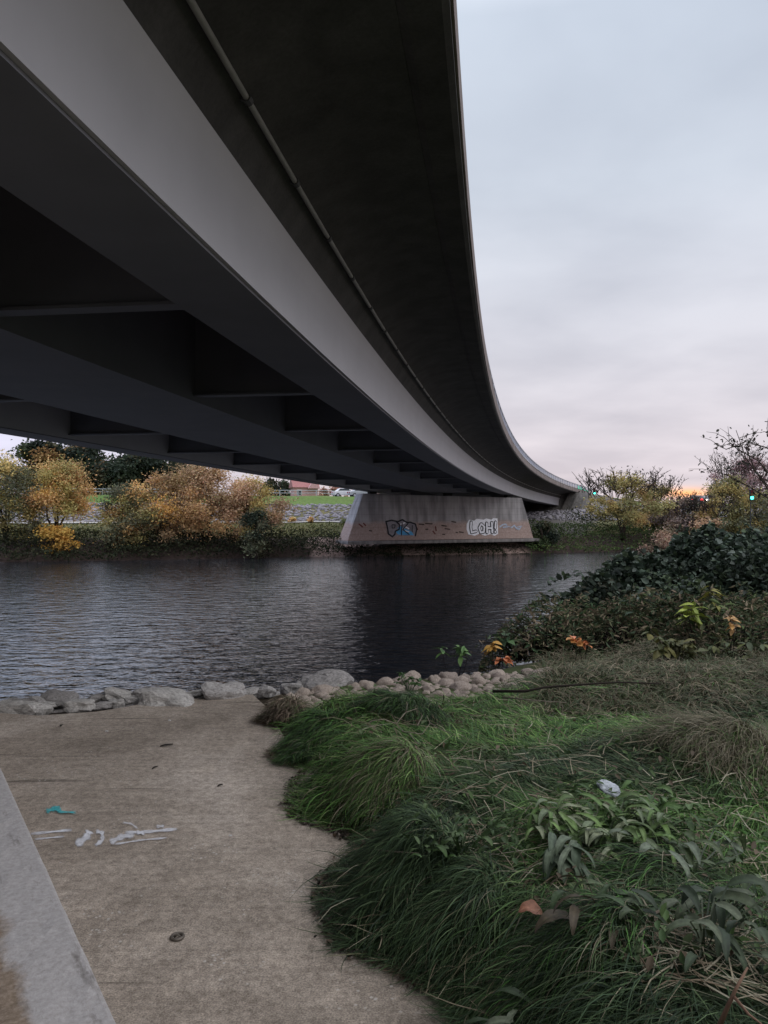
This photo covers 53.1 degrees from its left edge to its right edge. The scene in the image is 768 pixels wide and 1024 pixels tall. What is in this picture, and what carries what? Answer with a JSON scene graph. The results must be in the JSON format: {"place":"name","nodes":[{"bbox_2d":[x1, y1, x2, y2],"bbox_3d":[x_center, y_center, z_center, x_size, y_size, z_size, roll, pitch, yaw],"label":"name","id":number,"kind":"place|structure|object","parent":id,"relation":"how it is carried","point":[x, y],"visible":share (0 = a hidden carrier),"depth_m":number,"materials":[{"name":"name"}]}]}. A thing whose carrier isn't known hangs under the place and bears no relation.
{"place":"outdoors","nodes":[
{"label":"outdoors","id":0,"kind":"place"},
{"bbox_2d":[170,932,184,941],"bbox_3d":[-0.776,1.592,2.883,0.056,0.015,0.056,0,0,0],"label":"metal ring","id":1,"kind":"object","parent":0,"point":[181,935],"visible":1,"depth_m":2.88,"materials":[{"name":"metal"}]},
{"bbox_2d":[0,694,463,1023],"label":"concrete path","id":2,"kind":"structure","parent":0,"point":[208,886],"depth_m":3.48,"materials":[{"name":"concrete"}]},
{"bbox_2d":[35,822,175,845],"bbox_3d":[-1.385,1.594,3.794,0.702,0.004,0.291,0,0,-17],"label":"spray paint mark","id":3,"kind":"object","parent":2,"relation":"on","point":[86,836],"visible":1,"depth_m":3.79,"materials":[{"name":"white"}]},
{"bbox_2d":[247,692,319,726],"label":"grass tussock","id":4,"kind":"object","parent":2,"relation":"on","point":[280,707],"depth_m":5.80,"materials":[{"name":"plant"}]},
{"bbox_2d":[256,700,366,769],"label":"grass tussock","id":5,"kind":"object","parent":2,"relation":"on","point":[287,750],"depth_m":4.99,"materials":[{"name":"plant"}]},
{"bbox_2d":[299,729,450,837],"bbox_3d":[-0.047,1.393,3.980,0.916,0.433,0.817,0,0,0],"label":"grass tussock","id":6,"kind":"object","parent":2,"relation":"on","point":[385,762],"depth_m":3.90,"materials":[{"name":"plant"}]},
{"bbox_2d":[280,761,470,1022],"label":"grass edge","id":7,"kind":"object","parent":2,"relation":"on","point":[339,833],"visible":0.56,"depth_m":3.27,"materials":[{"name":"green plant"}]},
{"bbox_2d":[332,799,502,938],"bbox_3d":[0.140,1.397,3.094,0.715,0.410,0.690,0,0,0],"label":"grass tussock","id":8,"kind":"object","parent":2,"relation":"on","point":[394,826],"depth_m":2.98,"materials":[{"name":"plant"}]},
{"bbox_2d":[353,847,534,1006],"bbox_3d":[0.265,1.433,2.775,0.657,0.352,0.725,0,0,-36],"label":"grass tussock","id":9,"kind":"object","parent":2,"relation":"on","point":[464,894],"depth_m":2.68,"materials":[{"name":"plant"}]},
{"bbox_2d":[465,869,694,1023],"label":"grass tussock","id":10,"kind":"object","parent":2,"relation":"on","point":[566,938],"depth_m":2.25,"materials":[{"name":"plant"}]},
{"bbox_2d":[519,899,542,914],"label":"fallen leaf","id":11,"kind":"object","parent":10,"relation":"on","point":[532,906],"visible":0.95,"depth_m":2.43,"materials":[{"name":"brown plant"}]},
{"bbox_2d":[0,551,651,699],"bbox_3d":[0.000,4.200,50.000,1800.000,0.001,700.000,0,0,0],"label":"river water","id":12,"kind":"structure","parent":0,"point":[85,629],"depth_m":31.16,"materials":[{"name":"black liquid"}]},
{"bbox_2d":[0,492,767,960],"bbox_3d":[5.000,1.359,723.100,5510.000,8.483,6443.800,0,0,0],"label":"ground","id":13,"kind":"structure","parent":0,"point":[568,502],"depth_m":69.34,"materials":[{"name":"plant"}]},
{"bbox_2d":[0,700,53,715],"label":"boulder","id":14,"kind":"object","parent":13,"relation":"on","point":[24,707],"visible":0.59,"depth_m":6.16,"materials":[{"name":"stone"}]},
{"bbox_2d":[0,449,58,544],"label":"riverside tree","id":15,"kind":"object","parent":13,"relation":"on","point":[11,481],"visible":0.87,"depth_m":66.55,"materials":[{"name":"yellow plant"}]},
{"bbox_2d":[7,438,73,493],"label":"dark tree","id":16,"kind":"object","parent":13,"relation":"on","point":[42,449],"visible":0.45,"depth_m":126.33,"materials":[{"name":"green plant"}]},
{"bbox_2d":[28,523,84,553],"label":"yellow shrub","id":17,"kind":"object","parent":13,"relation":"on","point":[60,534],"visible":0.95,"depth_m":66.01,"materials":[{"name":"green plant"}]},
{"bbox_2d":[0,768,115,1023],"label":"wall","id":18,"kind":"structure","parent":13,"relation":"on","point":[47,976],"depth_m":1.93,"materials":[{"name":"concrete"}]},
{"bbox_2d":[11,454,105,540],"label":"riverside tree","id":19,"kind":"object","parent":13,"relation":"on","point":[61,478],"visible":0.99,"depth_m":68.11,"materials":[{"name":"yellow plant"}]},
{"bbox_2d":[53,706,64,712],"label":"boulder","id":20,"kind":"object","parent":13,"relation":"on","point":[57,709],"visible":0.07,"depth_m":6.49,"materials":[{"name":"stone"}]},
{"bbox_2d":[40,689,78,706],"bbox_3d":[-2.776,1.593,6.563,0.346,0.099,0.247,4,13,2],"label":"boulder","id":21,"kind":"object","parent":20,"relation":"on","point":[60,698],"visible":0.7,"depth_m":6.53,"materials":[{"name":"stone"}]},
{"bbox_2d":[63,698,95,713],"bbox_3d":[-2.497,1.595,6.289,0.287,0.122,0.212,1,-7,2],"label":"boulder","id":22,"kind":"object","parent":13,"relation":"on","point":[82,705],"visible":0.94,"depth_m":6.22,"materials":[{"name":"stone"}]},
{"bbox_2d":[60,444,117,493],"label":"dark tree","id":23,"kind":"object","parent":13,"relation":"on","point":[93,455],"visible":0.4,"depth_m":128.75,"materials":[{"name":"green plant"}]},
{"bbox_2d":[93,701,112,710],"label":"boulder","id":24,"kind":"object","parent":13,"relation":"on","point":[104,705],"visible":0.93,"depth_m":6.31,"materials":[{"name":"stone"}]},
{"bbox_2d":[107,699,124,708],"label":"boulder","id":25,"kind":"object","parent":13,"relation":"on","point":[118,703],"visible":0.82,"depth_m":6.38,"materials":[{"name":"stone"}]},
{"bbox_2d":[101,687,131,700],"bbox_3d":[-2.287,1.595,6.626,0.328,0.111,0.256,12,-3,16],"label":"boulder","id":26,"kind":"object","parent":13,"relation":"on","point":[112,693],"visible":0.69,"depth_m":6.55,"materials":[{"name":"stone"}]},
{"bbox_2d":[102,693,137,710],"bbox_3d":[-2.207,1.692,6.614,0.528,0.226,0.420,-13,2,-41],"label":"boulder","id":27,"kind":"object","parent":13,"relation":"on","point":[133,695],"visible":0.1,"depth_m":6.49,"materials":[{"name":"stone"}]},
{"bbox_2d":[132,687,164,694],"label":"boulder","id":28,"kind":"object","parent":27,"relation":"on","point":[138,691],"visible":0.3,"depth_m":6.64,"materials":[{"name":"stone"}]},
{"bbox_2d":[89,453,168,494],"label":"dark tree","id":29,"kind":"object","parent":13,"relation":"on","point":[127,467],"visible":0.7,"depth_m":127.07,"materials":[{"name":"green plant"}]},
{"bbox_2d":[91,479,168,547],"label":"riverside tree","id":30,"kind":"object","parent":13,"relation":"on","point":[119,511],"visible":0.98,"depth_m":67.96,"materials":[{"name":"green plant"}]},
{"bbox_2d":[137,689,194,706],"bbox_3d":[-1.806,1.634,6.498,0.593,0.255,0.416,13,-4,8],"label":"boulder","id":31,"kind":"object","parent":13,"relation":"on","point":[161,697],"visible":0.52,"depth_m":6.38,"materials":[{"name":"stone"}]},
{"bbox_2d":[122,463,220,544],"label":"riverside tree","id":32,"kind":"object","parent":13,"relation":"on","point":[168,530],"visible":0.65,"depth_m":69.61,"materials":[{"name":"orange plant"}]},
{"bbox_2d":[0,521,343,542],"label":"bank grass","id":33,"kind":"structure","parent":13,"relation":"on","point":[285,524],"depth_m":77.95,"materials":[{"name":"green plant"}]},
{"bbox_2d":[0,524,346,561],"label":"riverbank vegetation","id":34,"kind":"object","parent":13,"relation":"on","point":[291,541],"visible":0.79,"depth_m":68.74,"materials":[{"name":"green plant"}]},
{"bbox_2d":[10,521,339,523],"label":"footpath","id":35,"kind":"structure","parent":13,"relation":"on","point":[97,522],"depth_m":80.64,"materials":[{"name":"concrete"}]},
{"bbox_2d":[16,488,334,495],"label":"railing fence","id":36,"kind":"object","parent":13,"relation":"on","point":[273,490],"visible":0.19,"depth_m":108.46,"materials":[{"name":"metal"}]},
{"bbox_2d":[141,459,221,490],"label":"dark tree","id":37,"kind":"object","parent":13,"relation":"on","point":[172,464],"visible":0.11,"depth_m":132.21,"materials":[{"name":"green plant"}]},
{"bbox_2d":[150,462,263,544],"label":"riverside tree","id":38,"kind":"object","parent":13,"relation":"on","point":[202,474],"visible":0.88,"depth_m":70.45,"materials":[{"name":"orange plant"}]},
{"bbox_2d":[201,681,245,699],"bbox_3d":[-1.397,1.583,6.671,0.399,0.187,0.264,7,11,-17],"label":"boulder","id":39,"kind":"object","parent":13,"relation":"on","point":[213,690],"visible":0.75,"depth_m":6.59,"materials":[{"name":"stone"}]},
{"bbox_2d":[245,687,258,696],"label":"boulder","id":40,"kind":"object","parent":13,"relation":"on","point":[252,690],"visible":0.51,"depth_m":6.77,"materials":[{"name":"stone"}]},
{"bbox_2d":[234,502,276,558],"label":"green bush","id":41,"kind":"object","parent":13,"relation":"on","point":[255,540],"visible":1,"depth_m":69.02,"materials":[{"name":"green plant"}]},
{"bbox_2d":[209,473,303,542],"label":"riverside tree","id":42,"kind":"object","parent":13,"relation":"on","point":[248,484],"visible":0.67,"depth_m":71.80,"materials":[{"name":"orange plant"}]},
{"bbox_2d":[256,685,276,698],"bbox_3d":[-1.046,1.593,6.810,0.175,0.114,0.125,-15,7,25],"label":"boulder","id":43,"kind":"object","parent":13,"relation":"on","point":[265,691],"visible":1,"depth_m":6.77,"materials":[{"name":"stone"}]},
{"bbox_2d":[260,477,290,495],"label":"dark tree","id":44,"kind":"object","parent":13,"relation":"on","point":[283,484],"visible":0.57,"depth_m":149.55,"materials":[{"name":"green plant"}]},
{"bbox_2d":[280,683,302,694],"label":"boulder","id":45,"kind":"object","parent":13,"relation":"on","point":[285,688],"visible":0.69,"depth_m":6.77,"materials":[{"name":"stone"}]},
{"bbox_2d":[0,0,596,544],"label":"road bridge","id":46,"kind":"structure","parent":13,"relation":"on","point":[236,234],"depth_m":10.49,"materials":[{"name":"concrete"}]},
{"bbox_2d":[294,687,310,696],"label":"cobble","id":47,"kind":"object","parent":13,"relation":"on","point":[301,691],"visible":0.57,"depth_m":6.53,"materials":[{"name":"stone"}]},
{"bbox_2d":[289,480,319,495],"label":"house","id":48,"kind":"structure","parent":13,"relation":"on","point":[295,485],"depth_m":135.60,"materials":[{"name":"red tile"}]},
{"bbox_2d":[310,684,336,693],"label":"cobble","id":49,"kind":"object","parent":13,"relation":"on","point":[327,688],"visible":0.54,"depth_m":6.63,"materials":[{"name":"stone"}]},
{"bbox_2d":[299,669,353,688],"bbox_3d":[-0.511,1.575,6.993,0.498,0.213,0.396,-11,13,-31],"label":"boulder","id":50,"kind":"object","parent":13,"relation":"on","point":[340,678],"visible":0.62,"depth_m":6.93,"materials":[{"name":"stone"}]},
{"bbox_2d":[331,488,351,495],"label":"car","id":51,"kind":"object","parent":13,"relation":"on","point":[340,491],"visible":0.45,"depth_m":123.02,"materials":[{"name":"paint"}]},
{"bbox_2d":[0,497,763,521],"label":"riprap","id":52,"kind":"object","parent":13,"relation":"on","point":[529,514],"visible":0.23,"depth_m":95.58,"materials":[{"name":"stone"}]},
{"bbox_2d":[375,677,395,684],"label":"cobble","id":53,"kind":"object","parent":13,"relation":"on","point":[385,681],"visible":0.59,"depth_m":6.93,"materials":[{"name":"stone"}]},
{"bbox_2d":[349,703,446,749],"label":"dead twig","id":54,"kind":"object","parent":13,"relation":"on","point":[406,711],"visible":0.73,"depth_m":4.63,"materials":[{"name":"wood"}]},
{"bbox_2d":[338,686,463,729],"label":"grass tussock","id":55,"kind":"object","parent":13,"relation":"on","point":[393,701],"depth_m":5.02,"materials":[{"name":"plant"}]},
{"bbox_2d":[394,672,422,692],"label":"creeping weed","id":56,"kind":"object","parent":13,"relation":"on","point":[412,678],"visible":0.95,"depth_m":5.68,"materials":[{"name":"green plant"}]},
{"bbox_2d":[400,670,420,680],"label":"cobble","id":57,"kind":"object","parent":13,"relation":"on","point":[415,674],"visible":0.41,"depth_m":7.14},
{"bbox_2d":[342,542,528,555],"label":"bank undergrowth","id":58,"kind":"object","parent":13,"relation":"on","point":[445,549],"visible":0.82,"depth_m":75.72,"materials":[{"name":"brown plant"}]},
{"bbox_2d":[438,672,457,679],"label":"cobble","id":59,"kind":"object","parent":13,"relation":"on","point":[449,675],"visible":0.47,"depth_m":7.16,"materials":[{"name":"stone"}]},
{"bbox_2d":[431,645,469,675],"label":"leafy plant","id":60,"kind":"object","parent":13,"relation":"on","point":[463,650],"visible":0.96,"depth_m":8.25,"materials":[{"name":"green plant"}]},
{"bbox_2d":[397,803,523,858],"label":"creeping weed","id":61,"kind":"object","parent":13,"relation":"on","point":[442,847],"visible":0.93,"depth_m":2.94,"materials":[{"name":"green plant"}]},
{"bbox_2d":[449,680,471,689],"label":"cobble","id":62,"kind":"object","parent":13,"relation":"on","point":[461,685],"visible":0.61,"depth_m":6.77,"materials":[{"name":"stone"}]},
{"bbox_2d":[471,676,485,684],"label":"cobble","id":63,"kind":"object","parent":13,"relation":"on","point":[479,680],"visible":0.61,"depth_m":6.96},
{"bbox_2d":[481,641,502,671],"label":"leafy plant","id":64,"kind":"object","parent":13,"relation":"on","point":[490,648],"visible":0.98,"depth_m":8.20,"materials":[{"name":"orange plant"}]},
{"bbox_2d":[492,656,513,668],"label":"leafy plant","id":65,"kind":"object","parent":13,"relation":"on","point":[506,659],"visible":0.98,"depth_m":7.98,"materials":[{"name":"orange plant"}]},
{"bbox_2d":[492,622,517,668],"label":"leafy plant","id":66,"kind":"object","parent":13,"relation":"on","point":[504,642],"visible":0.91,"depth_m":8.58,"materials":[{"name":"green plant"}]},
{"bbox_2d":[465,987,553,1023],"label":"dock plant","id":67,"kind":"object","parent":13,"relation":"on","point":[508,1019],"visible":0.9,"depth_m":2.18,"materials":[{"name":"green plant"}]},
{"bbox_2d":[472,588,610,672],"bbox_3d":[1.805,1.400,8.912,1.718,1.012,1.236,0,0,-26],"label":"withered bush","id":68,"kind":"object","parent":13,"relation":"on","point":[532,642],"visible":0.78,"depth_m":8.76,"materials":[{"name":"green plant"}]},
{"bbox_2d":[528,520,563,546],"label":"green bush","id":69,"kind":"object","parent":13,"relation":"on","point":[545,531],"visible":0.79,"depth_m":79.82,"materials":[{"name":"green plant"}]},
{"bbox_2d":[542,831,594,889],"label":"dock plant","id":70,"kind":"object","parent":13,"relation":"on","point":[558,857],"visible":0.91,"depth_m":2.73,"materials":[{"name":"green plant"}]},
{"bbox_2d":[566,636,591,660],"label":"leafy plant","id":71,"kind":"object","parent":13,"relation":"on","point":[580,642],"visible":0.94,"depth_m":7.87,"materials":[{"name":"orange plant"}]},
{"bbox_2d":[533,571,642,648],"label":"bramble bush","id":72,"kind":"object","parent":13,"relation":"on","point":[596,589],"visible":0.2,"depth_m":10.27,"materials":[{"name":"green plant"}]},
{"bbox_2d":[521,791,679,873],"bbox_3d":[0.863,1.242,3.015,0.633,0.209,0.518,0,0,0],"label":"dock plant","id":73,"kind":"object","parent":13,"relation":"on","point":[574,820],"visible":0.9,"depth_m":2.99,"materials":[{"name":"green plant"}]},
{"bbox_2d":[534,875,675,952],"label":"dock plant","id":74,"kind":"object","parent":13,"relation":"on","point":[573,916],"visible":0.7,"depth_m":2.29,"materials":[{"name":"green plant"}]},
{"bbox_2d":[543,544,708,645],"bbox_3d":[4.122,1.351,11.971,2.902,1.696,2.582,0,0,0],"label":"bramble bush","id":75,"kind":"object","parent":13,"relation":"on","point":[635,569],"visible":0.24,"depth_m":11.91,"materials":[{"name":"green plant"}]},
{"bbox_2d":[572,465,680,540],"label":"riverside tree","id":76,"kind":"object","parent":13,"relation":"on","point":[613,508],"visible":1,"depth_m":82.89,"materials":[{"name":"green plant"}]},
{"bbox_2d":[554,586,720,656],"bbox_3d":[2.866,1.249,8.577,1.926,0.818,1.430,0,0,0],"label":"withered bush","id":77,"kind":"object","parent":13,"relation":"on","point":[636,617],"visible":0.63,"depth_m":8.47,"materials":[{"name":"green plant"}]},
{"bbox_2d":[514,625,767,719],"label":"dry undergrowth","id":78,"kind":"object","parent":13,"relation":"on","point":[638,664],"visible":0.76,"depth_m":6.06,"materials":[{"name":"green plant"}]},
{"bbox_2d":[515,819,767,950],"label":"grass tussock","id":79,"kind":"object","parent":13,"relation":"on","point":[639,873],"depth_m":2.70,"materials":[{"name":"plant"}]},
{"bbox_2d":[522,517,765,553],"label":"riverbank vegetation","id":80,"kind":"object","parent":13,"relation":"on","point":[609,529],"visible":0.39,"depth_m":83.30,"materials":[{"name":"green plant"}]},
{"bbox_2d":[570,780,728,851],"bbox_3d":[1.079,1.251,3.192,0.568,0.186,0.466,0,0,0],"label":"dock plant","id":81,"kind":"object","parent":13,"relation":"on","point":[661,806],"visible":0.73,"depth_m":3.12,"materials":[{"name":"green plant"}]},
{"bbox_2d":[624,472,686,530],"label":"riverside tree","id":82,"kind":"object","parent":13,"relation":"on","point":[666,490],"visible":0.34,"depth_m":88.76,"materials":[{"name":"green plant"}]},
{"bbox_2d":[637,524,677,551],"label":"tan shrub","id":83,"kind":"object","parent":13,"relation":"on","point":[663,537],"visible":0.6,"depth_m":79.59,"materials":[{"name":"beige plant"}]},
{"bbox_2d":[562,503,766,530],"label":"bushes","id":84,"kind":"object","parent":13,"relation":"on","point":[584,519],"visible":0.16,"depth_m":90.32,"materials":[{"name":"green plant"}]},
{"bbox_2d":[640,625,707,660],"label":"leafy plant","id":85,"kind":"object","parent":13,"relation":"on","point":[668,651],"visible":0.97,"depth_m":7.24,"materials":[{"name":"green plant"}]},
{"bbox_2d":[647,487,714,539],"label":"riverside tree","id":86,"kind":"object","parent":13,"relation":"on","point":[674,519],"visible":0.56,"depth_m":85.40,"materials":[{"name":"green plant"}]},
{"bbox_2d":[595,700,767,801],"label":"grass tussock","id":87,"kind":"object","parent":13,"relation":"on","point":[701,732],"depth_m":4.14,"materials":[{"name":"plant"}]},
{"bbox_2d":[607,828,761,888],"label":"dock plant","id":88,"kind":"object","parent":13,"relation":"on","point":[696,850],"visible":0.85,"depth_m":2.84,"materials":[{"name":"green plant"}]},
{"bbox_2d":[608,565,767,641],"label":"bramble bush","id":89,"kind":"object","parent":13,"relation":"on","point":[692,587],"visible":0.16,"depth_m":8.91,"materials":[{"name":"green plant"}]},
{"bbox_2d":[675,598,710,644],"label":"leafy plant","id":90,"kind":"object","parent":13,"relation":"on","point":[692,612],"visible":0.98,"depth_m":7.70,"materials":[{"name":"green plant"}]},
{"bbox_2d":[619,874,767,975],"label":"dock plant","id":91,"kind":"object","parent":13,"relation":"on","point":[724,939],"visible":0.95,"depth_m":2.24,"materials":[{"name":"green plant"}]},
{"bbox_2d":[620,520,767,585],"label":"bramble bush","id":92,"kind":"object","parent":13,"relation":"on","point":[700,546],"visible":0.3,"depth_m":12.20,"materials":[{"name":"green plant"}]},
{"bbox_2d":[673,487,742,538],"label":"riverside tree","id":93,"kind":"object","parent":13,"relation":"on","point":[705,513],"visible":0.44,"depth_m":83.41,"materials":[{"name":"yellow plant"}]},
{"bbox_2d":[655,582,767,654],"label":"withered bush","id":94,"kind":"object","parent":13,"relation":"on","point":[758,617],"visible":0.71,"depth_m":7.85,"materials":[{"name":"green plant"}]},
{"bbox_2d":[696,585,726,641],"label":"leafy plant","id":95,"kind":"object","parent":13,"relation":"on","point":[706,594],"visible":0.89,"depth_m":7.92,"materials":[{"name":"green plant"}]},
{"bbox_2d":[658,539,767,625],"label":"bramble bush","id":96,"kind":"object","parent":13,"relation":"on","point":[748,562],"visible":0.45,"depth_m":9.07,"materials":[{"name":"green plant"}]},
{"bbox_2d":[690,421,767,512],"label":"sapling","id":97,"kind":"object","parent":13,"relation":"on","point":[749,443],"visible":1,"depth_m":17.16,"materials":[{"name":"brown plant"}]},
{"bbox_2d":[694,470,766,533],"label":"riverside tree","id":98,"kind":"object","parent":13,"relation":"on","point":[728,486],"visible":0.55,"depth_m":85.93,"materials":[{"name":"green plant"}]},
{"bbox_2d":[694,444,767,523],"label":"riverside tree","id":99,"kind":"object","parent":13,"relation":"on","point":[750,478],"visible":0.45,"depth_m":93.81,"materials":[{"name":"brown plant"}]},
{"bbox_2d":[724,615,739,655],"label":"leafy plant","id":100,"kind":"object","parent":13,"relation":"on","point":[731,627],"visible":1,"depth_m":7.29,"materials":[{"name":"orange plant"}]},
{"bbox_2d":[707,635,767,661],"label":"leafy plant","id":101,"kind":"object","parent":13,"relation":"on","point":[749,645],"visible":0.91,"depth_m":7.19,"materials":[{"name":"green plant"}]},
{"bbox_2d":[717,967,761,1023],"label":"dry stem","id":102,"kind":"object","parent":13,"relation":"on","point":[732,997],"visible":1,"depth_m":1.62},
{"bbox_2d":[732,486,767,533],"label":"riverside tree","id":103,"kind":"object","parent":13,"relation":"on","point":[763,503],"visible":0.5,"depth_m":84.52,"materials":[{"name":"green plant"}]},
{"bbox_2d":[0,0,767,501],"label":"sky","id":104,"kind":"structure","parent":0,"point":[617,150],"materials":[{"name":"white"}]},
{"bbox_2d":[265,663,767,1023],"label":"meadow grass","id":105,"kind":"structure","parent":0,"point":[684,1005],"depth_m":3.30,"materials":[{"name":"plant"}]},
{"bbox_2d":[492,681,658,692],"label":"fallen branch","id":106,"kind":"object","parent":105,"relation":"on","point":[520,691],"visible":1,"depth_m":5.69,"materials":[{"name":"wood"}]},
{"bbox_2d":[596,779,620,796],"bbox_3d":[1.023,1.256,3.502,0.115,0.044,0.093,21,23,16],"label":"plastic bag","id":107,"kind":"object","parent":105,"relation":"on","point":[606,787],"visible":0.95,"depth_m":3.48,"materials":[{"name":"plastic"}]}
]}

